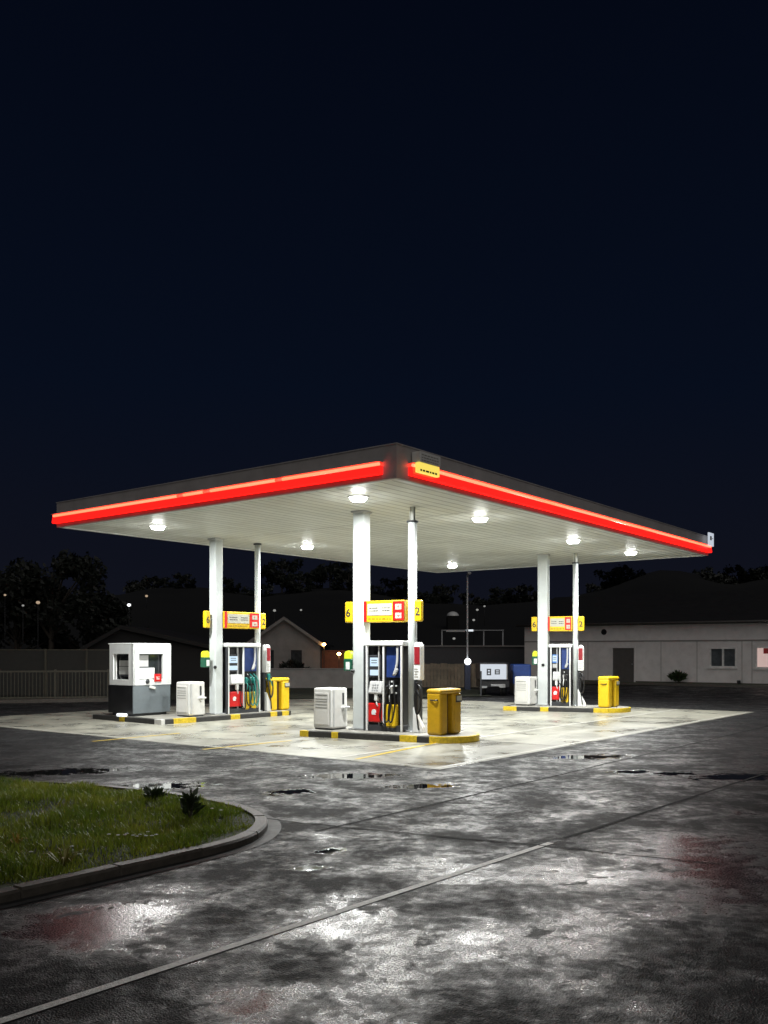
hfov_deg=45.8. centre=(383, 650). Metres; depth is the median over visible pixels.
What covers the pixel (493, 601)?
tree
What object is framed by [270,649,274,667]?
window
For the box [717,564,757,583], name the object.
tree
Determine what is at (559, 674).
fuel pump
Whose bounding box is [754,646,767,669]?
window
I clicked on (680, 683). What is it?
building lawn
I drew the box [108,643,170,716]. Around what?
payment kiosk
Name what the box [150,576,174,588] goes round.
tree
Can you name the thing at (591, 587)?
tree
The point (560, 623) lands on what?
number sign
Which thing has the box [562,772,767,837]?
tar seam
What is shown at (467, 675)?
lamp post
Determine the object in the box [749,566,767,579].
tree
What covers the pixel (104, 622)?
tree
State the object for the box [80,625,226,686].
dark house
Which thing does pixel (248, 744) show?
yellow bay line
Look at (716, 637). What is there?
long building
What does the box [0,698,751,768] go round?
concrete pad
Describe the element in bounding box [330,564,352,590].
tree
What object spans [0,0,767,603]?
sky
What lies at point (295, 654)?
window
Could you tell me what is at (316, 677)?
garden wall
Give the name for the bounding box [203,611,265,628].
number sign
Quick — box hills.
[0,570,767,649]
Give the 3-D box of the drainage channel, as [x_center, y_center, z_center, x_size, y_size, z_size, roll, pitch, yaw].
[-5.130,1.692,17.754,14.799,0.001,0.050,0,0,38]
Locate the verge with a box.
[0,676,490,699]
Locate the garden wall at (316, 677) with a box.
[261,668,352,687]
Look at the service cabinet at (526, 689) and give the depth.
26.10 m
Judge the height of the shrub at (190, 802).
0.362 m
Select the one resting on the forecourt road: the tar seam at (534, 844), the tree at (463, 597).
the tar seam at (534, 844)
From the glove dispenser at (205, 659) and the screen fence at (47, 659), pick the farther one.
the screen fence at (47, 659)
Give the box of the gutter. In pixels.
[0,811,280,908]
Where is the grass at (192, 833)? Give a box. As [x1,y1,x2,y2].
[0,775,255,884]
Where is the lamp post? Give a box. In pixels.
[464,572,470,689]
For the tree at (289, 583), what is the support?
on the hills
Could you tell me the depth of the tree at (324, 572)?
176.41 m
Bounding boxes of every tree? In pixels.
[0,549,107,648]
[0,584,67,648]
[42,586,132,648]
[78,611,149,645]
[123,575,156,592]
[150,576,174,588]
[171,571,196,588]
[223,577,241,592]
[240,582,276,596]
[260,558,303,592]
[280,570,318,593]
[306,562,352,587]
[306,577,326,588]
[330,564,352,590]
[370,585,385,594]
[379,576,407,599]
[417,591,441,603]
[431,583,459,603]
[458,591,480,604]
[475,594,506,604]
[488,585,515,602]
[502,590,532,603]
[514,583,537,600]
[585,583,602,592]
[593,567,628,588]
[608,564,645,584]
[692,566,713,574]
[700,571,737,583]
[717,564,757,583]
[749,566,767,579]
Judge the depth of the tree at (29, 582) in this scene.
53.91 m
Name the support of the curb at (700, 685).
on the forecourt road
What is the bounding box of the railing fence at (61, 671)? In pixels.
[0,669,108,698]
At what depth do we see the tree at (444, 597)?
175.44 m
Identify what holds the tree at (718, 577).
on the hills
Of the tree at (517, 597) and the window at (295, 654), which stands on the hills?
the tree at (517, 597)
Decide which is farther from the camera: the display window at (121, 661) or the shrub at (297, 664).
the shrub at (297, 664)
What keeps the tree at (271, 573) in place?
on the hills
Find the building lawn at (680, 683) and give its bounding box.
[586,681,748,684]
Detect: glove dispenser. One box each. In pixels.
[201,651,209,666]
[344,651,352,670]
[532,651,537,664]
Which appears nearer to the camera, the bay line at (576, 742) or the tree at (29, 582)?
the bay line at (576, 742)
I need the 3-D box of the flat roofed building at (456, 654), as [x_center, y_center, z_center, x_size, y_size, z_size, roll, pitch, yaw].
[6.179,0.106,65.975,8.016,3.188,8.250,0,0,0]
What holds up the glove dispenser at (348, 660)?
attached to the fuel canopy
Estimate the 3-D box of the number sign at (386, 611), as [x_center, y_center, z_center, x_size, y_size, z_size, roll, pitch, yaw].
[-0.018,-0.780,17.961,1.716,0.420,0.336,0,0,28]
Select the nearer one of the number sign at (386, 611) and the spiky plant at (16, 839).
the spiky plant at (16, 839)
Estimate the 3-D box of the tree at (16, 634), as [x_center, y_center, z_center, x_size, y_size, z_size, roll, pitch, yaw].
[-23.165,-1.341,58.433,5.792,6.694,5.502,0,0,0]
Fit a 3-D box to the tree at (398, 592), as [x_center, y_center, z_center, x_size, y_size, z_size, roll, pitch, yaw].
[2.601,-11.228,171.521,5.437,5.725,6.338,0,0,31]
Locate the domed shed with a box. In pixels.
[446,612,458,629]
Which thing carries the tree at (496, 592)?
on the hills
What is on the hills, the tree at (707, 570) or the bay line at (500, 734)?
the tree at (707, 570)
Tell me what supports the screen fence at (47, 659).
on the verge
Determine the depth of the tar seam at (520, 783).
11.36 m
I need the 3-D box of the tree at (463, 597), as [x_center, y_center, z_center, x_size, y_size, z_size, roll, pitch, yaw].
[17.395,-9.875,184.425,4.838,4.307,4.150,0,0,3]
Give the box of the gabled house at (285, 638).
[246,617,333,671]
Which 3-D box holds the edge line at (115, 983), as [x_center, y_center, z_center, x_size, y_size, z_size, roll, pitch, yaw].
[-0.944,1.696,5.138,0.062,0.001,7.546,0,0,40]
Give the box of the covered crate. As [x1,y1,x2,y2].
[510,664,530,693]
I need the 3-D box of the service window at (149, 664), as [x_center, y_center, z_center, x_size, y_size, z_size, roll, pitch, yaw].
[-5.741,0.380,22.182,0.058,0.620,0.720,0,0,38]
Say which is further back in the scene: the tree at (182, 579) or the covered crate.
the tree at (182, 579)
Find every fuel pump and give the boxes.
[223,643,273,713]
[363,641,425,732]
[548,644,585,705]
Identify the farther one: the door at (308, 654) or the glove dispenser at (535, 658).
the door at (308, 654)
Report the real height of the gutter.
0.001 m
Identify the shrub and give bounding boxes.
[142,785,167,801]
[179,787,205,817]
[279,659,309,667]
[667,670,688,682]
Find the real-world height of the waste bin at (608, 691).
0.860 m
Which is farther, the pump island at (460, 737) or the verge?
the verge
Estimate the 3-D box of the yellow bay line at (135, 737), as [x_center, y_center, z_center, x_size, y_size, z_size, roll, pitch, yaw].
[-4.835,1.692,17.855,0.090,0.001,2.126,0,0,36]
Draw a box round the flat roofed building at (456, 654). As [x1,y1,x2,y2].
[424,630,524,675]
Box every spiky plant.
[6,832,28,845]
[39,845,85,866]
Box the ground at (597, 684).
[509,676,654,685]
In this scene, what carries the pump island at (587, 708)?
on the concrete pad
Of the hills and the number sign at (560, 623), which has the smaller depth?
the number sign at (560, 623)
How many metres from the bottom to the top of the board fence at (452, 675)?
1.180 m
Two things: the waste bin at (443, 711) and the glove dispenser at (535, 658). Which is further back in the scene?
the glove dispenser at (535, 658)
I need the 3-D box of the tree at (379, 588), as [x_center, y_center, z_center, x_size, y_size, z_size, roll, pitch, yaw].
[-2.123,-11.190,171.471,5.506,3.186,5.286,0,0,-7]
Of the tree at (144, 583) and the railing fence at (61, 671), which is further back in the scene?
the tree at (144, 583)
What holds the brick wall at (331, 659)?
on the verge
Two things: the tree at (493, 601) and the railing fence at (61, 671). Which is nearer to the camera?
the railing fence at (61, 671)
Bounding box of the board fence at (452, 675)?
[422,663,477,686]
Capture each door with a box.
[303,649,313,667]
[611,646,635,681]
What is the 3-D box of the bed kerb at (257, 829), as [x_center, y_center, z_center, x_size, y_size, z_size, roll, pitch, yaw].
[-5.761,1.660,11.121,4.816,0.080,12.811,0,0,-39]
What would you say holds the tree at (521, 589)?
on the hills
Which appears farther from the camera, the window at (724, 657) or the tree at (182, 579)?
the tree at (182, 579)
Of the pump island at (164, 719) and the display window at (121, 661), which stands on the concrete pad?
the pump island at (164, 719)
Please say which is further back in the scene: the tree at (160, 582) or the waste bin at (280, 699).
the tree at (160, 582)
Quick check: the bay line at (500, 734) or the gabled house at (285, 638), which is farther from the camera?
the gabled house at (285, 638)
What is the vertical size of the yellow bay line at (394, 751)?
0.001 m
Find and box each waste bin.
[266,677,289,710]
[427,688,461,735]
[598,676,619,707]
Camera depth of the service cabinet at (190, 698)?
21.71 m
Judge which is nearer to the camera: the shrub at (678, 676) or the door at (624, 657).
the shrub at (678, 676)
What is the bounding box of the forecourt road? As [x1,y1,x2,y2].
[0,686,767,1023]
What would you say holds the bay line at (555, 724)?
on the concrete pad
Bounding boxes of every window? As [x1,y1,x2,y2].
[114,654,128,679]
[139,654,161,679]
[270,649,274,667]
[290,649,302,664]
[708,647,737,668]
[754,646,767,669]
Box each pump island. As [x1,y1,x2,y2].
[93,710,290,724]
[300,726,479,743]
[503,704,630,712]
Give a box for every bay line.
[98,733,177,740]
[208,740,289,748]
[341,709,676,756]
[356,743,434,758]
[436,712,746,767]
[464,719,632,728]
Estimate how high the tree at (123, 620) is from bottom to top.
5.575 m
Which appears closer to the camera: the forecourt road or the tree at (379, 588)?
the forecourt road
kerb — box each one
[0,698,107,702]
[0,778,267,902]
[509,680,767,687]
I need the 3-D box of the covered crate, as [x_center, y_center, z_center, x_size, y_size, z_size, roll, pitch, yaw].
[5.329,1.095,35.500,0.720,1.170,0.938,0,0,0]
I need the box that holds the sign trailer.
[476,662,508,695]
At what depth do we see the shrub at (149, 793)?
9.82 m
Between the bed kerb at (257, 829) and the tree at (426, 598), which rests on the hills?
the tree at (426, 598)
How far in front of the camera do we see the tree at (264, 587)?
167.46 m
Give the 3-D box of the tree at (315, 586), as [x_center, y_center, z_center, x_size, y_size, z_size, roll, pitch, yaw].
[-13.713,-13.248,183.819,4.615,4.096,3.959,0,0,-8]
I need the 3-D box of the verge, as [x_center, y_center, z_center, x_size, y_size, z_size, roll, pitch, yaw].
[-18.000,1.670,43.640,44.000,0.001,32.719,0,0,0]
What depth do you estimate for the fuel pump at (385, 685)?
17.72 m
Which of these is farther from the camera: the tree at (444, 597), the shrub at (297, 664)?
the tree at (444, 597)
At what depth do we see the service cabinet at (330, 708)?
18.11 m
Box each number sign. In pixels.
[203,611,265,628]
[345,600,422,622]
[531,616,583,630]
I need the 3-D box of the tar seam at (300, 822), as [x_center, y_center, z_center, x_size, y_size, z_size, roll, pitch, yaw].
[-1.513,1.694,9.360,2.424,0.001,0.057,0,0,29]
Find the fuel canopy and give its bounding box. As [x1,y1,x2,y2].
[51,442,713,731]
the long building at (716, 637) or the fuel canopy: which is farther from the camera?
the long building at (716, 637)
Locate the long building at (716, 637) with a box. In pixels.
[516,589,767,684]
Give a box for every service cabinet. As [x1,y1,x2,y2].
[176,681,205,716]
[314,687,349,729]
[515,676,538,705]
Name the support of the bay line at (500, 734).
on the concrete pad
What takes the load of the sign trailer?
on the verge
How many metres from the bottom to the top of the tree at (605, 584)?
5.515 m
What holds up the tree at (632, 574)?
on the hills
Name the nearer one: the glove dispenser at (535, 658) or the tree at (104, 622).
the glove dispenser at (535, 658)
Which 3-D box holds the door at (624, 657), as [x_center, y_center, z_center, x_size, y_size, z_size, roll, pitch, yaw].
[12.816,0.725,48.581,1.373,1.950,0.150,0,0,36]
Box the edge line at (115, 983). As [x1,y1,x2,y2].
[0,842,552,1023]
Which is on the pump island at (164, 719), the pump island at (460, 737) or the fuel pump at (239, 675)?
the fuel pump at (239, 675)
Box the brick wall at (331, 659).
[322,650,352,667]
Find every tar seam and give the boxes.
[267,818,333,825]
[316,726,765,830]
[337,826,721,863]
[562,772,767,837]
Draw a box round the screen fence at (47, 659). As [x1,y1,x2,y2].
[0,649,109,695]
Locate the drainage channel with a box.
[4,726,427,766]

